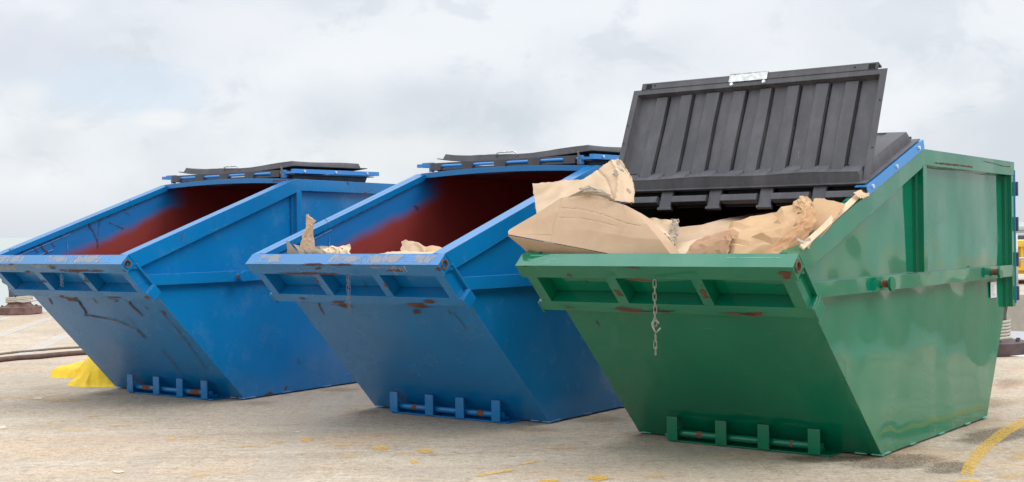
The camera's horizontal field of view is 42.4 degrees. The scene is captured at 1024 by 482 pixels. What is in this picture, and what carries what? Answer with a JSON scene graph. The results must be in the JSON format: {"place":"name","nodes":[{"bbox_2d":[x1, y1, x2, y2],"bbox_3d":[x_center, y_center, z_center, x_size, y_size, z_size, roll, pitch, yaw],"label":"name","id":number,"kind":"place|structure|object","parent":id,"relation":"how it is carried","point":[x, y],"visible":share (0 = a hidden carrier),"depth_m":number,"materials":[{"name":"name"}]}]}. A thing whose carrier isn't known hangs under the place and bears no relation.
{"place":"outdoors","nodes":[
{"label":"outdoors","id":0,"kind":"place"},
{"bbox_2d":[0,312,1023,481],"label":"quay ground","id":1,"kind":"structure","parent":0,"point":[61,431],"depth_m":8.25,"materials":[{"name":"concrete"}]},
{"bbox_2d":[0,281,41,314],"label":"mooring bollard","id":2,"kind":"object","parent":1,"relation":"on","point":[16,308],"visible":0.48,"depth_m":22.62,"materials":[{"name":"brown metal"}]},
{"bbox_2d":[5,296,36,302],"bbox_3d":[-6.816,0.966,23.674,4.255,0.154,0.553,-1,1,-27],"label":"mooring rope","id":3,"kind":"object","parent":2,"relation":"attached to","point":[22,299],"visible":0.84,"depth_m":22.67,"materials":[{"name":"beige fabric"}]},
{"bbox_2d":[0,317,65,354],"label":"white lines","id":4,"kind":"object","parent":1,"relation":"on","point":[32,325],"visible":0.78,"depth_m":17.72,"materials":[{"name":"paint"}]},
{"bbox_2d":[0,346,79,354],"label":"ground rope","id":5,"kind":"object","parent":1,"relation":"on","point":[44,349],"visible":0.52,"depth_m":15.41,"materials":[{"name":"brown fabric"}]},
{"bbox_2d":[0,350,86,361],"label":"ground hose","id":6,"kind":"object","parent":1,"relation":"on","point":[41,356],"visible":0.51,"depth_m":14.43,"materials":[{"name":"black rubber"}]},
{"bbox_2d":[50,357,115,386],"bbox_3d":[-3.883,1.138,12.222,1.263,0.350,1.263,-1,1,0],"label":"plastic sack","id":7,"kind":"object","parent":1,"relation":"on","point":[87,372],"visible":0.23,"depth_m":11.76,"materials":[{"name":"yellow plastic"}]},
{"bbox_2d":[0,161,394,399],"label":"skip","id":8,"kind":"object","parent":1,"relation":"on","point":[162,290],"visible":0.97,"depth_m":10.76,"materials":[{"name":"blue paint"}]},
{"bbox_2d":[0,397,600,472],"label":"cream patches","id":9,"kind":"object","parent":1,"relation":"on","point":[4,427],"visible":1,"depth_m":9.25,"materials":[{"name":"paint"}]},
{"bbox_2d":[172,437,606,481],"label":"yellow paint spots","id":10,"kind":"object","parent":1,"relation":"on","point":[432,448],"visible":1,"depth_m":8.01,"materials":[{"name":"paint"}]},
{"bbox_2d":[245,145,622,423],"bbox_3d":[-0.076,0.274,9.975,1.864,1.948,3.570,0,1,37],"label":"skip","id":11,"kind":"object","parent":1,"relation":"on","point":[460,324],"visible":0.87,"depth_m":9.17,"materials":[{"name":"blue paint"}]},
{"bbox_2d":[286,240,298,253],"bbox_3d":[-1.480,0.069,8.999,0.036,0.148,0.253,-1,1,-43],"label":"cardboard scrap","id":12,"kind":"object","parent":11,"relation":"in","point":[291,249],"visible":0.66,"depth_m":9.04,"materials":[{"name":"beige cardboard"}]},
{"bbox_2d":[300,214,315,250],"bbox_3d":[-1.373,-0.021,8.993,0.166,0.330,0.089,0,1,37],"label":"cardboard strip","id":13,"kind":"object","parent":11,"relation":"in","point":[307,242],"visible":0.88,"depth_m":9.01,"materials":[{"name":"beige cardboard"}]},
{"bbox_2d":[293,244,333,253],"bbox_3d":[-1.326,0.082,8.923,0.525,0.128,0.098,0,1,37],"label":"cardboard sheet","id":14,"kind":"object","parent":11,"relation":"in","point":[317,250],"visible":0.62,"depth_m":8.94,"materials":[{"name":"beige cardboard"}]},
{"bbox_2d":[321,244,350,253],"bbox_3d":[-1.141,0.082,8.786,0.410,0.127,0.104,0,1,37],"label":"cardboard scrap","id":15,"kind":"object","parent":11,"relation":"in","point":[345,249],"visible":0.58,"depth_m":8.80,"materials":[{"name":"beige cardboard"}]},
{"bbox_2d":[379,250,435,253],"bbox_3d":[-0.643,0.098,8.421,0.646,0.076,0.110,0,1,37],"label":"cardboard sheet","id":16,"kind":"object","parent":11,"relation":"in","point":[405,252],"visible":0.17,"depth_m":8.49,"materials":[{"name":"beige cardboard"}]},
{"bbox_2d":[400,239,425,251],"bbox_3d":[-0.630,0.057,8.544,0.343,0.139,0.176,0,1,37],"label":"cardboard piece","id":17,"kind":"object","parent":16,"relation":"on","point":[413,246],"visible":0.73,"depth_m":8.58,"materials":[{"name":"beige cardboard"}]},
{"bbox_2d":[426,246,440,251],"bbox_3d":[-0.479,0.081,8.469,0.180,0.101,0.394,-1,1,-3],"label":"cardboard piece","id":18,"kind":"object","parent":11,"relation":"in","point":[432,248],"visible":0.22,"depth_m":8.57,"materials":[{"name":"beige cardboard"}]},
{"bbox_2d":[411,417,1023,481],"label":"yellow markings","id":19,"kind":"object","parent":1,"relation":"on","point":[982,455],"visible":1,"depth_m":7.61,"materials":[{"name":"paint"}]},
{"bbox_2d":[515,62,1019,456],"bbox_3d":[1.802,0.094,8.494,1.864,2.278,3.589,0,1,38],"label":"skip","id":20,"kind":"object","parent":1,"relation":"on","point":[871,324],"visible":0.99,"depth_m":7.78,"materials":[{"name":"green paint"}]},
{"bbox_2d":[508,159,679,253],"bbox_3d":[0.525,-0.139,7.563,1.111,0.677,0.380,-1,1,32],"label":"cardboard box","id":21,"kind":"object","parent":20,"relation":"in","point":[586,213],"visible":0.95,"depth_m":7.55,"materials":[{"name":"beige cardboard"}]},
{"bbox_2d":[674,235,711,253],"bbox_3d":[1.169,0.054,7.150,0.911,0.228,0.243,0,1,38],"label":"cardboard sheet","id":22,"kind":"object","parent":20,"relation":"in","point":[682,247],"visible":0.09,"depth_m":7.35,"materials":[{"name":"beige cardboard"}]},
{"bbox_2d":[650,218,673,244],"bbox_3d":[0.836,-0.053,7.401,0.178,0.158,0.125,-1,1,18],"label":"cardboard flap","id":23,"kind":"object","parent":22,"relation":"on","point":[664,225],"visible":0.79,"depth_m":7.43,"materials":[{"name":"beige cardboard"}]},
{"bbox_2d":[669,219,678,244],"bbox_3d":[0.905,-0.050,7.388,0.060,0.152,0.068,0,1,38],"label":"torn cardboard","id":24,"kind":"object","parent":22,"relation":"on","point":[673,232],"visible":0.98,"depth_m":7.40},
{"bbox_2d":[686,230,732,253],"bbox_3d":[1.058,0.019,7.043,0.280,0.156,0.160,0,1,38],"label":"brown paper","id":25,"kind":"object","parent":20,"relation":"in","point":[718,243],"visible":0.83,"depth_m":7.02,"materials":[{"name":"brown paper"}]},
{"bbox_2d":[676,211,777,242],"bbox_3d":[1.275,-0.079,7.744,1.060,0.219,0.600,-1,1,-12],"label":"cardboard sheet","id":26,"kind":"object","parent":20,"relation":"in","point":[688,233],"visible":0.34,"depth_m":7.57,"materials":[{"name":"beige cardboard"}]},
{"bbox_2d":[724,195,816,253],"bbox_3d":[1.328,-0.068,7.005,0.610,0.346,0.459,0,1,38],"label":"paper bag","id":27,"kind":"object","parent":20,"relation":"in","point":[781,229],"visible":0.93,"depth_m":6.92,"materials":[{"name":"beige paper"}]},
{"bbox_2d":[796,237,811,248],"bbox_3d":[1.484,0.010,6.676,0.107,0.058,0.029,-1,1,-32],"label":"paper scrap","id":28,"kind":"object","parent":20,"relation":"hanging from","point":[806,240],"visible":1,"depth_m":6.68,"materials":[{"name":"beige paper"}]},
{"bbox_2d":[812,198,844,237],"bbox_3d":[1.579,-0.060,6.919,0.162,0.338,0.461,0,1,38],"label":"cardboard sheet","id":29,"kind":"object","parent":20,"relation":"in","point":[826,209],"visible":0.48,"depth_m":7.02,"materials":[{"name":"beige cardboard"}]},
{"bbox_2d":[799,187,865,249],"bbox_3d":[1.733,-0.142,7.022,0.041,0.358,0.968,-1,1,35],"label":"cardboard strip","id":30,"kind":"object","parent":20,"relation":"in","point":[826,224],"visible":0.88,"depth_m":6.91,"materials":[{"name":"beige cardboard"}]},
{"bbox_2d":[854,190,869,198],"bbox_3d":[1.926,-0.257,7.241,0.026,0.050,0.148,0,1,44],"label":"paper scrap","id":31,"kind":"object","parent":20,"relation":"attached to","point":[860,194],"visible":1,"depth_m":7.22,"materials":[{"name":"paper"}]},
{"bbox_2d":[788,428,1023,472],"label":"damp stain","id":32,"kind":"object","parent":1,"relation":"on","point":[972,438],"visible":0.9,"depth_m":7.50,"materials":[{"name":"grey concrete"}]},
{"bbox_2d":[997,307,1023,355],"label":"mooring bollard","id":33,"kind":"object","parent":1,"relation":"on","point":[1011,347],"visible":0.12,"depth_m":13.08,"materials":[{"name":"paint"}]},
{"bbox_2d":[1000,319,1011,339],"bbox_3d":[4.846,0.897,13.416,0.448,0.209,0.447,-1,1,0],"label":"rope coil","id":34,"kind":"object","parent":33,"relation":"attached to","point":[1006,330],"visible":0.29,"depth_m":13.24,"materials":[{"name":"beige fabric"}]},
{"bbox_2d":[0,222,1023,311],"bbox_3d":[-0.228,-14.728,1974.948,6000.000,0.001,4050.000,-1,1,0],"label":"harbour water","id":35,"kind":"structure","parent":0,"point":[5,243],"depth_m":366.90,"materials":[{"name":"grey liquid"}]},
{"bbox_2d":[0,0,1023,237],"label":"sky","id":36,"kind":"structure","parent":0,"point":[102,101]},
{"bbox_2d":[1006,274,1023,330],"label":"quay","id":37,"kind":"structure","parent":0,"point":[1015,315],"depth_m":24.02,"materials":[{"name":"concrete"}]},
{"bbox_2d":[1016,233,1023,285],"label":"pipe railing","id":38,"kind":"object","parent":37,"relation":"on","point":[1017,235],"visible":0.04,"depth_m":25.48,"materials":[{"name":"metal"}]},
{"bbox_2d":[1010,331,1023,355],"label":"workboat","id":39,"kind":"object","parent":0,"point":[1016,334],"depth_m":18.72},
{"bbox_2d":[1016,226,1023,239],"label":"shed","id":40,"kind":"structure","parent":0,"point":[1021,229],"depth_m":44.93,"materials":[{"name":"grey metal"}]},
{"bbox_2d":[1018,239,1023,273],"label":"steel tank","id":41,"kind":"object","parent":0,"point":[1021,254],"visible":0.16,"depth_m":27.95,"materials":[{"name":"yellow metal"}]}
]}

